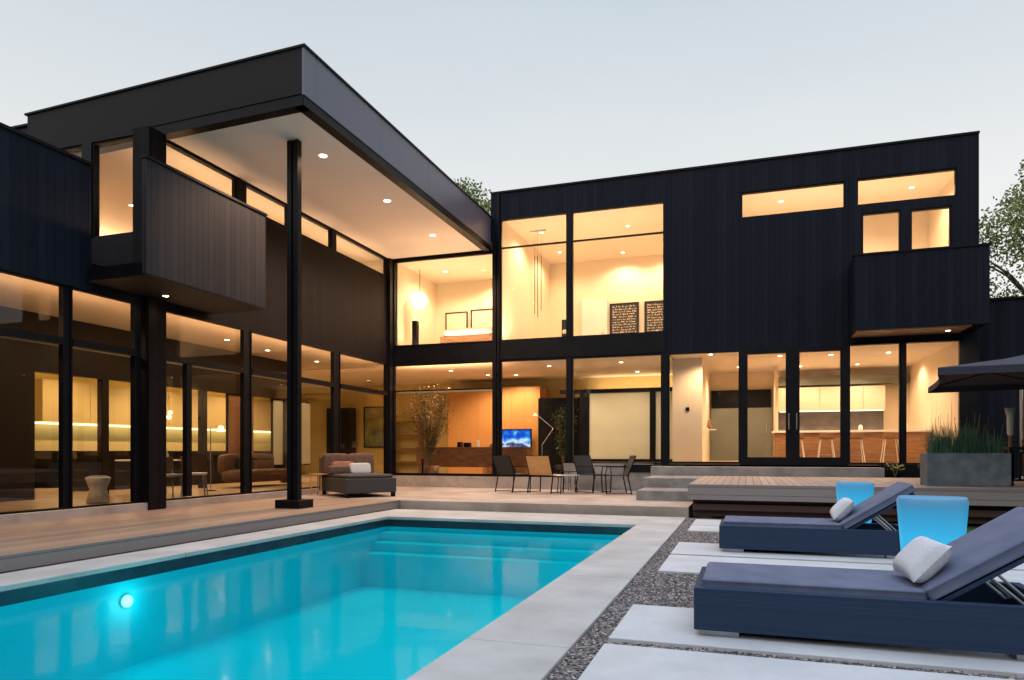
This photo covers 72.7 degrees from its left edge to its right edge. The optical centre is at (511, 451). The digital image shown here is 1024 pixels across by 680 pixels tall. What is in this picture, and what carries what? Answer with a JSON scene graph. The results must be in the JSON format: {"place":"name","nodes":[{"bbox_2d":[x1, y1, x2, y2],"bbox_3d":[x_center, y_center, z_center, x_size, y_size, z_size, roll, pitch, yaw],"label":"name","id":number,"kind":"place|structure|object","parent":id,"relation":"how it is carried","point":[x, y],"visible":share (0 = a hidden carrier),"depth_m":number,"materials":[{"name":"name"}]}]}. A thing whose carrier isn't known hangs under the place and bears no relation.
{"place":"outdoors","nodes":[
{"label":"outdoors","id":0,"kind":"place"},
{"bbox_2d":[0,526,620,679],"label":"pool","id":1,"kind":"structure","parent":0,"point":[392,603],"depth_m":8.88,"materials":[{"name":"liquid"}]},
{"bbox_2d":[119,594,132,607],"bbox_3d":[-4.122,1.600,7.448,0.045,0.150,0.150,0,0,19],"label":"pool light","id":2,"kind":"object","parent":1,"relation":"attached to","point":[125,600],"visible":1,"depth_m":7.42,"materials":[{"name":"white glass"}]},
{"bbox_2d":[0,519,630,606],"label":"pool tile band","id":3,"kind":"object","parent":1,"relation":"attached to","point":[16,596],"visible":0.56,"depth_m":9.23,"materials":[{"name":"tile"}]},
{"bbox_2d":[0,43,991,524],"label":"house","id":4,"kind":"structure","parent":0,"point":[144,243],"depth_m":16.92,"materials":[{"name":"wood"}]},
{"bbox_2d":[0,269,64,514],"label":"window","id":5,"kind":"structure","parent":4,"relation":"in","point":[59,340],"depth_m":10.82,"materials":[{"name":"black metal"}]},
{"bbox_2d":[62,145,81,152],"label":"window","id":6,"kind":"structure","parent":4,"relation":"in","point":[77,148],"depth_m":13.11,"materials":[{"name":"glass"}]},
{"bbox_2d":[85,476,110,503],"bbox_3d":[-7.249,0.662,12.189,0.400,0.475,0.400,0,0,19],"label":"sculptural stool","id":7,"kind":"object","parent":4,"relation":"on","point":[98,491],"visible":1,"depth_m":12.06,"materials":[{"name":"white paint"}]},
{"bbox_2d":[70,286,135,508],"bbox_3d":[-6.772,-0.850,11.536,0.120,3.500,1.235,0,0,19],"label":"window","id":8,"kind":"structure","parent":4,"relation":"in","point":[131,351],"depth_m":11.82,"materials":[{"name":"black metal"}]},
{"bbox_2d":[93,136,132,237],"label":"window","id":9,"kind":"structure","parent":4,"relation":"in","point":[96,145],"depth_m":12.92,"materials":[{"name":"black metal"}]},
{"bbox_2d":[35,379,279,490],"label":"kitchen cabinets","id":10,"kind":"object","parent":4,"relation":"on","point":[47,412],"visible":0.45,"depth_m":18.29,"materials":[{"name":"brown wood"}]},
{"bbox_2d":[166,457,183,496],"bbox_3d":[-6.648,0.501,13.360,0.474,0.802,0.504,0,0,40],"label":"dining chair","id":11,"kind":"object","parent":4,"relation":"on","point":[169,464],"visible":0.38,"depth_m":13.59,"materials":[{"name":"brown wood"}]},
{"bbox_2d":[180,457,207,495],"bbox_3d":[-6.504,0.501,14.258,0.474,0.802,0.504,0,0,-18],"label":"dining chair","id":12,"kind":"object","parent":4,"relation":"on","point":[193,473],"visible":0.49,"depth_m":14.08,"materials":[{"name":"white paint"}]},
{"bbox_2d":[166,141,235,197],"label":"window","id":13,"kind":"structure","parent":4,"relation":"in","point":[172,145],"depth_m":13.91,"materials":[{"name":"black metal"}]},
{"bbox_2d":[166,310,244,500],"bbox_3d":[-6.054,-0.850,13.676,0.120,3.500,2.270,0,0,19],"label":"window","id":14,"kind":"structure","parent":4,"relation":"in","point":[169,358],"depth_m":14.58,"materials":[{"name":"black metal"}]},
{"bbox_2d":[205,425,224,490],"bbox_3d":[-6.798,0.145,15.932,0.433,1.510,0.234,0,0,-7],"label":"floor lamp","id":15,"kind":"object","parent":4,"relation":"on","point":[220,429],"visible":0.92,"depth_m":15.91,"materials":[{"name":"metal"}]},
{"bbox_2d":[226,394,252,453],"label":"wall panel","id":16,"kind":"structure","parent":4,"relation":"attached to","point":[232,423],"depth_m":18.15,"materials":[{"name":"brown wood"}]},
{"bbox_2d":[217,454,286,481],"bbox_3d":[-6.674,0.475,18.272,0.920,0.850,2.000,0,0,19],"label":"indoor sofa","id":17,"kind":"object","parent":4,"relation":"on","point":[263,468],"visible":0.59,"depth_m":17.76,"materials":[{"name":"fabric"}]},
{"bbox_2d":[247,184,286,226],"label":"window","id":18,"kind":"structure","parent":4,"relation":"in","point":[249,186],"depth_m":15.78,"materials":[{"name":"black metal"}]},
{"bbox_2d":[250,330,286,493],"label":"window","id":19,"kind":"structure","parent":4,"relation":"in","point":[252,371],"depth_m":14.97,"materials":[{"name":"black metal"}]},
{"bbox_2d":[271,399,309,465],"bbox_3d":[-6.505,-0.550,20.536,0.080,1.900,1.800,0,0,19],"label":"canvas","id":20,"kind":"object","parent":4,"relation":"attached to","point":[277,429],"visible":0.57,"depth_m":19.98,"materials":[{"name":"beige fabric"}]},
{"bbox_2d":[302,214,330,248],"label":"window","id":21,"kind":"structure","parent":4,"relation":"in","point":[303,215],"depth_m":17.53,"materials":[{"name":"black metal"}]},
{"bbox_2d":[302,343,334,488],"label":"window","id":22,"kind":"structure","parent":4,"relation":"in","point":[331,384],"depth_m":17.93,"materials":[{"name":"black metal"}]},
{"bbox_2d":[326,408,355,453],"bbox_3d":[-6.685,-0.400,27.229,1.000,2.600,0.525,0,0,19],"label":"tall cabinet","id":23,"kind":"object","parent":4,"relation":"on","point":[348,430],"visible":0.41,"depth_m":26.95,"materials":[{"name":"brown wood"}]},
{"bbox_2d":[337,233,385,275],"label":"window","id":24,"kind":"structure","parent":4,"relation":"in","point":[346,238],"depth_m":19.59,"materials":[{"name":"black metal"}]},
{"bbox_2d":[339,352,387,473],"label":"window","id":25,"kind":"structure","parent":4,"relation":"in","point":[341,386],"depth_m":19.74,"materials":[{"name":"black metal"}]},
{"bbox_2d":[364,406,383,447],"bbox_3d":[-5.342,-0.950,27.066,0.950,1.600,0.040,0,0,19],"label":"framed painting","id":26,"kind":"object","parent":4,"relation":"attached to","point":[373,427],"visible":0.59,"depth_m":27.07,"materials":[{"name":"black paint"}]},
{"bbox_2d":[396,421,423,472],"bbox_3d":[-4.006,-0.120,26.396,1.250,2.040,0.400,0,0,19],"label":"bookcase","id":27,"kind":"object","parent":4,"relation":"on","point":[419,435],"visible":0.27,"depth_m":26.13,"materials":[{"name":"brown wood"}]},
{"bbox_2d":[412,321,418,344],"bbox_3d":[-2.946,-3.561,21.241,0.160,0.861,0.160,0,0,19],"label":"speaker","id":28,"kind":"object","parent":4,"relation":"on","point":[415,332],"visible":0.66,"depth_m":21.17},
{"bbox_2d":[411,292,427,308],"bbox_3d":[-2.881,-5.090,21.747,0.520,1.260,0.520,0,0,19],"label":"globe lamp","id":29,"kind":"object","parent":4,"relation":"hanging from","point":[419,300],"visible":1,"depth_m":21.57,"materials":[{"name":"white glass"}]},
{"bbox_2d":[396,382,459,472],"bbox_3d":[-2.476,-0.613,21.318,1.867,2.985,1.879,0,0,19],"label":"indoor tree","id":30,"kind":"object","parent":4,"relation":"on","point":[431,441],"visible":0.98,"depth_m":21.17,"materials":[{"name":"green plant"}]},
{"bbox_2d":[393,361,492,474],"bbox_3d":[-2.021,-0.955,20.350,3.180,3.250,0.100,0,0,19],"label":"window","id":31,"kind":"structure","parent":4,"relation":"in","point":[394,366],"depth_m":20.55,"materials":[{"name":"black metal"}]},
{"bbox_2d":[393,252,492,346],"bbox_3d":[-2.021,-4.405,20.350,3.180,2.550,0.100,0,0,19],"label":"window","id":32,"kind":"structure","parent":4,"relation":"in","point":[488,253],"depth_m":20.55,"materials":[{"name":"glass"}]},
{"bbox_2d":[445,311,467,329],"bbox_3d":[-1.863,-4.215,23.367,0.800,0.930,0.040,0,0,19],"label":"framed picture","id":33,"kind":"object","parent":4,"relation":"attached to","point":[455,320],"visible":0.59,"depth_m":23.37,"materials":[{"name":"black metal"}]},
{"bbox_2d":[440,327,491,342],"bbox_3d":[-0.992,-3.530,21.956,1.750,0.800,2.300,0,0,19],"label":"bed","id":34,"kind":"object","parent":4,"relation":"on","point":[468,334],"visible":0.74,"depth_m":20.88,"materials":[{"name":"fabric"}]},
{"bbox_2d":[415,447,532,473],"bbox_3d":[-1.206,0.380,21.712,3.740,1.040,0.540,0,0,19],"label":"sideboard","id":35,"kind":"object","parent":4,"relation":"on","point":[463,457],"visible":0.63,"depth_m":21.48,"materials":[{"name":"brown wood"}]},
{"bbox_2d":[471,308,491,327],"bbox_3d":[-0.977,-4.235,23.069,0.830,0.970,0.040,0,0,19],"label":"framed picture","id":36,"kind":"object","parent":4,"relation":"attached to","point":[481,317],"visible":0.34,"depth_m":23.08,"materials":[{"name":"black paper"}]},
{"bbox_2d":[448,386,546,473],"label":"wood feature wall","id":37,"kind":"structure","parent":4,"relation":"on","point":[470,421],"depth_m":24.59,"materials":[{"name":"wood"}]},
{"bbox_2d":[502,429,531,446],"bbox_3d":[0.104,-0.290,24.043,1.200,0.980,0.066,0,0,19],"label":"television","id":38,"kind":"object","parent":37,"relation":"attached to","point":[516,437],"visible":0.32,"depth_m":23.99,"materials":[{"name":"black glass"}]},
{"bbox_2d":[500,358,566,475],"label":"window","id":39,"kind":"structure","parent":4,"relation":"in","point":[548,358],"depth_m":19.66,"materials":[{"name":"black metal"}]},
{"bbox_2d":[500,212,566,340],"bbox_3d":[0.605,-4.855,19.469,1.960,3.450,0.100,0,0,19],"label":"window","id":40,"kind":"structure","parent":4,"relation":"in","point":[563,213],"depth_m":19.52,"materials":[{"name":"glass"}]},
{"bbox_2d":[530,230,545,316],"bbox_3d":[0.785,-5.360,21.043,0.500,2.600,0.100,0,0,19],"label":"pendant light","id":41,"kind":"object","parent":4,"relation":"hanging from","point":[531,232],"visible":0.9,"depth_m":21.04,"materials":[{"name":"black metal"}]},
{"bbox_2d":[538,397,579,473],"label":"dark window","id":42,"kind":"structure","parent":4,"relation":"in","point":[546,406],"depth_m":23.38,"materials":[{"name":"black glass"}]},
{"bbox_2d":[550,404,579,473],"bbox_3d":[1.758,-0.340,22.871,0.938,2.440,1.144,0,0,19],"label":"garden bamboo","id":43,"kind":"object","parent":4,"relation":"on","point":[562,446],"visible":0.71,"depth_m":22.82,"materials":[{"name":"green plant"}]},
{"bbox_2d":[582,298,606,335],"bbox_3d":[2.872,-4.230,24.275,0.900,2.200,0.105,0,0,19],"label":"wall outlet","id":44,"kind":"object","parent":4,"relation":"in","point":[594,316],"depth_m":24.27,"materials":[{"name":"white paint"}]},
{"bbox_2d":[582,298,606,335],"bbox_3d":[2.879,-4.230,24.296,0.900,2.200,0.060,0,0,19],"label":"door leaf","id":45,"kind":"structure","parent":44,"relation":"in","point":[594,311],"depth_m":24.27,"materials":[{"name":"white paint"}]},
{"bbox_2d":[560,387,671,461],"bbox_3d":[3.380,-0.815,21.544,3.900,2.270,0.100,0,0,19],"label":"sliding screen","id":46,"kind":"object","parent":4,"relation":"on","point":[620,425],"visible":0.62,"depth_m":21.52,"materials":[{"name":"beige fabric"}]},
{"bbox_2d":[572,353,661,463],"bbox_3d":[2.805,-1.130,18.731,2.440,2.900,0.100,0,0,19],"label":"window","id":47,"kind":"structure","parent":4,"relation":"in","point":[573,358],"depth_m":18.74,"materials":[{"name":"black metal"}]},
{"bbox_2d":[572,201,663,336],"bbox_3d":[2.833,-4.855,18.721,2.500,3.450,0.100,0,0,19],"label":"window","id":48,"kind":"structure","parent":4,"relation":"in","point":[661,202],"depth_m":18.76,"materials":[{"name":"glass"}]},
{"bbox_2d":[610,302,638,333],"bbox_3d":[3.865,-4.560,23.965,1.000,1.120,0.040,0,0,19],"label":"framed artwork","id":49,"kind":"object","parent":4,"relation":"attached to","point":[624,317],"visible":0.98,"depth_m":23.96,"materials":[{"name":"black metal"}]},
{"bbox_2d":[644,300,662,331],"bbox_3d":[4.993,-4.560,23.587,1.000,1.120,0.040,0,0,19],"label":"framed artwork","id":50,"kind":"object","parent":4,"relation":"attached to","point":[653,316],"visible":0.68,"depth_m":23.65,"materials":[{"name":"black metal"}]},
{"bbox_2d":[668,350,739,462],"bbox_3d":[4.957,-1.140,18.009,1.800,2.880,0.100,0,0,19],"label":"window","id":51,"kind":"structure","parent":4,"relation":"in","point":[729,351],"depth_m":17.97,"materials":[{"name":"black metal"}]},
{"bbox_2d":[711,389,770,460],"bbox_3d":[7.615,-0.875,23.163,1.900,2.350,0.115,0,0,19],"label":"frosted door","id":52,"kind":"structure","parent":4,"relation":"in","point":[724,424],"depth_m":23.20,"materials":[{"name":"glass"}]},
{"bbox_2d":[711,407,770,460],"bbox_3d":[7.620,-0.575,23.180,1.900,1.750,0.060,0,0,19],"label":"door leaf","id":53,"kind":"structure","parent":52,"relation":"in","point":[724,440],"depth_m":23.20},
{"bbox_2d":[741,348,791,464],"bbox_3d":[6.399,-1.120,17.496,1.200,2.920,0.154,0,0,19],"label":"door","id":54,"kind":"structure","parent":4,"relation":"in","point":[745,460],"depth_m":17.50,"materials":[{"name":"black metal"}]},
{"bbox_2d":[651,466,884,477],"bbox_3d":[6.177,0.615,17.230,5.350,0.470,0.600,0,0,19],"label":"landing","id":55,"kind":"object","parent":4,"relation":"attached to","point":[774,471],"visible":0.49,"depth_m":16.88,"materials":[{"name":"grey concrete"}]},
{"bbox_2d":[886,462,904,476],"bbox_3d":[8.914,0.420,16.210,0.482,0.363,0.304,0,0,19],"label":"ledge plant","id":56,"kind":"object","parent":55,"relation":"on","point":[895,468],"visible":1,"depth_m":16.18,"materials":[{"name":"green plant"}]},
{"bbox_2d":[741,181,844,217],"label":"window","id":57,"kind":"structure","parent":4,"relation":"in","point":[843,182],"depth_m":17.31,"materials":[{"name":"black metal"}]},
{"bbox_2d":[793,345,846,465],"bbox_3d":[7.565,-1.120,17.105,1.220,2.920,0.154,0,0,19],"label":"door","id":58,"kind":"structure","parent":4,"relation":"in","point":[797,460],"depth_m":17.08,"materials":[{"name":"black metal"}]},
{"bbox_2d":[817,433,834,456],"bbox_3d":[8.722,-0.109,19.329,0.464,0.822,0.408,0,0,19],"label":"bar stool","id":59,"kind":"object","parent":4,"relation":"on","point":[826,436],"visible":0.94,"depth_m":19.18,"materials":[{"name":"brown wood"}]},
{"bbox_2d":[778,374,908,430],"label":"kitchen units","id":60,"kind":"object","parent":4,"relation":"on","point":[819,408],"visible":0.57,"depth_m":22.04},
{"bbox_2d":[850,432,865,462],"bbox_3d":[9.415,-0.109,19.097,0.464,0.822,0.408,0,0,19],"label":"bar stool","id":61,"kind":"object","parent":4,"relation":"on","point":[857,435],"visible":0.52,"depth_m":18.91,"materials":[{"name":"brown wood"}]},
{"bbox_2d":[849,341,900,463],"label":"window","id":62,"kind":"structure","parent":4,"relation":"in","point":[899,342],"depth_m":16.53,"materials":[{"name":"black metal"}]},
{"bbox_2d":[862,210,900,252],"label":"window","id":63,"kind":"structure","parent":4,"relation":"in","point":[894,211],"depth_m":16.63,"materials":[{"name":"black metal"}]},
{"bbox_2d":[880,432,898,462],"bbox_3d":[10.239,-0.109,18.820,0.464,0.822,0.408,0,0,19],"label":"bar stool","id":64,"kind":"object","parent":4,"relation":"on","point":[891,435],"visible":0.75,"depth_m":18.68,"materials":[{"name":"brown wood"}]},
{"bbox_2d":[857,168,956,205],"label":"window","id":65,"kind":"structure","parent":4,"relation":"in","point":[951,169],"depth_m":16.49,"materials":[{"name":"black metal"}]},
{"bbox_2d":[911,206,951,248],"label":"window","id":66,"kind":"structure","parent":4,"relation":"in","point":[944,207],"depth_m":16.27,"materials":[{"name":"black metal"}]},
{"bbox_2d":[905,339,960,463],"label":"window","id":67,"kind":"structure","parent":4,"relation":"in","point":[959,342],"depth_m":16.48,"materials":[{"name":"black metal"}]},
{"bbox_2d":[302,486,692,518],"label":"terrace","id":68,"kind":"structure","parent":0,"point":[598,502],"depth_m":14.66,"materials":[{"name":"concrete"}]},
{"bbox_2d":[309,473,327,495],"bbox_3d":[-4.552,0.775,16.453,0.340,0.510,0.340,0,0,19],"label":"side table","id":69,"kind":"object","parent":68,"relation":"on","point":[317,474],"visible":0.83,"depth_m":16.35,"materials":[{"name":"brown wood"}]},
{"bbox_2d":[319,453,395,497],"bbox_3d":[-3.629,0.535,16.358,1.300,0.990,1.700,0,0,-33],"label":"outdoor sofa","id":70,"kind":"object","parent":68,"relation":"on","point":[348,474],"visible":0.99,"depth_m":16.12,"materials":[{"name":"grey fabric"}]},
{"bbox_2d":[492,455,530,492],"bbox_3d":[-0.011,0.564,17.792,0.761,0.937,0.679,0,0,-41],"label":"terrace chair","id":71,"kind":"object","parent":68,"relation":"on","point":[503,465],"visible":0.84,"depth_m":17.61,"materials":[{"name":"fabric"}]},
{"bbox_2d":[525,455,563,493],"bbox_3d":[0.819,0.564,17.404,0.708,0.937,0.761,0,0,34],"label":"terrace chair","id":72,"kind":"object","parent":68,"relation":"on","point":[539,465],"visible":0.89,"depth_m":17.18,"materials":[{"name":"fabric"}]},
{"bbox_2d":[550,474,579,493],"bbox_3d":[1.299,0.801,17.074,0.740,0.461,0.740,0,0,19],"label":"round table","id":73,"kind":"object","parent":68,"relation":"on","point":[558,475],"visible":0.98,"depth_m":17.08,"materials":[{"name":"metal"}]},
{"bbox_2d":[572,455,611,492],"bbox_3d":[2.016,0.564,17.593,0.679,0.937,0.761,0,0,-41],"label":"terrace chair","id":74,"kind":"object","parent":68,"relation":"on","point":[583,464],"visible":0.88,"depth_m":17.71,"materials":[{"name":"fabric"}]},
{"bbox_2d":[601,455,635,493],"bbox_3d":[2.605,0.564,17.072,0.761,0.937,0.679,0,0,-1],"label":"terrace chair","id":75,"kind":"object","parent":68,"relation":"on","point":[628,466],"visible":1,"depth_m":16.87,"materials":[{"name":"metal"}]},
{"bbox_2d":[636,487,692,500],"bbox_3d":[3.421,0.927,15.228,1.197,0.205,1.350,0,0,19],"label":"step","id":76,"kind":"object","parent":68,"relation":"on","point":[664,494],"visible":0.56,"depth_m":14.65,"materials":[{"name":"grey concrete"}]},
{"bbox_2d":[643,475,701,487],"bbox_3d":[3.898,0.818,16.729,1.247,0.425,1.800,0,0,19],"label":"step","id":77,"kind":"object","parent":68,"relation":"on","point":[662,481],"visible":0.42,"depth_m":15.94,"materials":[{"name":"grey concrete"}]},
{"bbox_2d":[0,0,1023,519],"label":"sky","id":78,"kind":"structure","parent":0,"point":[502,95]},
{"bbox_2d":[562,319,565,336],"bbox_3d":[1.655,-3.630,21.748,0.220,1.000,0.210,0,0,19],"label":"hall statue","id":79,"kind":"object","parent":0,"point":[563,328],"visible":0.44,"depth_m":21.76,"materials":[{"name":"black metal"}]},
{"bbox_2d":[545,518,1023,679],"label":"gravel","id":80,"kind":"structure","parent":0,"point":[604,630],"depth_m":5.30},
{"bbox_2d":[836,482,873,522],"bbox_3d":[4.450,0.800,9.034,0.450,0.800,0.450,0,0,27],"label":"glowing side table","id":81,"kind":"object","parent":80,"relation":"on","point":[856,493],"visible":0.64,"depth_m":8.84,"materials":[{"name":"blue plastic"}]},
{"bbox_2d":[896,495,968,549],"bbox_3d":[3.398,0.785,5.631,0.500,0.830,0.500,0,0,32],"label":"glowing side table","id":82,"kind":"object","parent":80,"relation":"on","point":[942,519],"visible":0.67,"depth_m":5.43,"materials":[{"name":"blue plastic"}]},
{"bbox_2d":[690,514,983,533],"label":"ground","id":83,"kind":"structure","parent":0,"point":[970,527],"depth_m":12.27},
{"bbox_2d":[0,500,399,573],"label":"terrace edge","id":84,"kind":"object","parent":83,"relation":"on","point":[32,559],"visible":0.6,"depth_m":8.78,"materials":[{"name":"concrete"}]},
{"bbox_2d":[0,497,395,555],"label":"timber terrace","id":85,"kind":"structure","parent":84,"relation":"on","point":[22,537],"depth_m":10.11,"materials":[{"name":"wood"}]},
{"bbox_2d":[275,139,312,508],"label":"steel column","id":86,"kind":"structure","parent":85,"relation":"on","point":[294,500],"depth_m":12.74,"materials":[{"name":"metal"}]},
{"bbox_2d":[0,509,685,679],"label":"pool coping","id":87,"kind":"object","parent":83,"relation":"on","point":[539,634],"visible":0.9,"depth_m":6.58,"materials":[{"name":"concrete"}]},
{"bbox_2d":[454,176,491,213],"bbox_3d":[-2.321,-6.511,35.397,5.407,15.428,5.704,0,0,19],"label":"tall tree","id":88,"kind":"object","parent":83,"relation":"on","point":[486,206],"visible":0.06,"depth_m":35.04,"materials":[{"name":"green plant"}]},
{"bbox_2d":[687,525,718,532],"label":"paving slab","id":89,"kind":"structure","parent":83,"relation":"on","point":[704,529],"depth_m":10.72,"materials":[{"name":"concrete"}]},
{"bbox_2d":[692,519,720,525],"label":"paving slab","id":90,"kind":"structure","parent":83,"relation":"on","point":[707,522],"depth_m":11.78,"materials":[{"name":"concrete"}]},
{"bbox_2d":[578,643,1012,679],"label":"paving slab","id":91,"kind":"structure","parent":83,"relation":"on","point":[616,662],"depth_m":3.83,"materials":[{"name":"concrete"}]},
{"bbox_2d":[609,604,1023,677],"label":"paving slab","id":92,"kind":"structure","parent":83,"relation":"on","point":[658,625],"depth_m":4.29,"materials":[{"name":"concrete"}]},
{"bbox_2d":[694,507,1023,660],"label":"sun lounger","id":93,"kind":"object","parent":92,"relation":"on","point":[959,600],"visible":0.89,"depth_m":4.28,"materials":[{"name":"blue fabric"}]},
{"bbox_2d":[892,536,951,582],"bbox_3d":[2.608,0.685,4.441,0.255,0.266,0.460,0,0,15],"label":"pillow","id":94,"kind":"object","parent":93,"relation":"on","point":[921,559],"visible":1,"depth_m":4.27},
{"bbox_2d":[658,555,1023,583],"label":"paving slab","id":95,"kind":"structure","parent":83,"relation":"on","point":[681,564],"depth_m":7.40,"materials":[{"name":"concrete"}]},
{"bbox_2d":[671,542,1023,570],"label":"paving slab","id":96,"kind":"structure","parent":83,"relation":"on","point":[699,549],"depth_m":8.05,"materials":[{"name":"concrete"}]},
{"bbox_2d":[719,482,915,558],"bbox_3d":[3.619,0.783,8.427,2.100,0.834,0.880,0,0,19],"label":"sun lounger","id":97,"kind":"object","parent":96,"relation":"on","point":[853,532],"visible":0.84,"depth_m":8.05,"materials":[{"name":"blue fabric"}]},
{"bbox_2d":[830,497,854,520],"bbox_3d":[3.935,0.685,8.299,0.255,0.266,0.460,0,0,22],"label":"pillow","id":98,"kind":"object","parent":97,"relation":"on","point":[842,509],"visible":1,"depth_m":8.12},
{"bbox_2d":[979,296,1023,477],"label":"annex","id":99,"kind":"object","parent":83,"relation":"on","point":[1001,334],"depth_m":16.12,"materials":[{"name":"wood"}]},
{"bbox_2d":[979,159,1023,297],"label":"birch tree","id":100,"kind":"object","parent":83,"relation":"on","point":[1017,221],"visible":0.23,"depth_m":21.49,"materials":[{"name":"green plant"}]},
{"bbox_2d":[772,429,931,462],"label":"kitchen island","id":101,"kind":"structure","parent":0,"point":[872,440],"depth_m":19.38,"materials":[{"name":"brown wood"}]},
{"bbox_2d":[689,476,1023,488],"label":"timber deck","id":102,"kind":"structure","parent":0,"point":[785,481],"depth_m":13.97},
{"bbox_2d":[688,479,1023,506],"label":"deck edge","id":103,"kind":"object","parent":102,"relation":"attached to","point":[991,497],"visible":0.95,"depth_m":12.09,"materials":[{"name":"wood"}]},
{"bbox_2d":[693,500,1020,523],"bbox_3d":[9.515,0.920,10.957,12.930,0.560,0.030,0,0,19],"label":"deck riser","id":104,"kind":"object","parent":102,"relation":"attached to","point":[971,520],"visible":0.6,"depth_m":12.47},
{"bbox_2d":[693,503,1009,517],"bbox_3d":[9.490,1.020,10.881,12.930,0.120,0.130,0,0,19],"label":"deck lower board","id":105,"kind":"object","parent":104,"relation":"attached to","point":[818,509],"visible":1,"depth_m":12.37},
{"bbox_2d":[920,453,1010,486],"bbox_3d":[7.902,0.312,12.168,1.240,0.570,0.540,0,0,19],"label":"planter box","id":106,"kind":"object","parent":102,"relation":"on","point":[970,469],"visible":1,"depth_m":11.92,"materials":[{"name":"concrete"}]},
{"bbox_2d":[928,355,1023,392],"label":"parasol","id":107,"kind":"object","parent":102,"relation":"on","point":[1001,374],"visible":1,"depth_m":13.49,"materials":[{"name":"fabric"}]},
{"bbox_2d":[1005,408,1014,452],"bbox_3d":[9.374,-0.113,13.098,0.170,1.420,0.170,0,0,19],"label":"torch lamp","id":108,"kind":"object","parent":102,"relation":"on","point":[1010,412],"visible":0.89,"depth_m":13.06,"materials":[{"name":"grey metal"}]},
{"bbox_2d":[1002,447,1023,485],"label":"slatted bench","id":109,"kind":"object","parent":102,"relation":"on","point":[1013,453],"visible":0.57,"depth_m":12.12,"materials":[{"name":"black metal"}]},
{"bbox_2d":[1015,390,1023,478],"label":"heat pipe","id":110,"kind":"object","parent":102,"relation":"on","point":[1020,416],"visible":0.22,"depth_m":14.89,"materials":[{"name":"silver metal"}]},
{"bbox_2d":[919,402,1008,452],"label":"ornamental grass","id":111,"kind":"object","parent":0,"point":[939,443],"depth_m":12.09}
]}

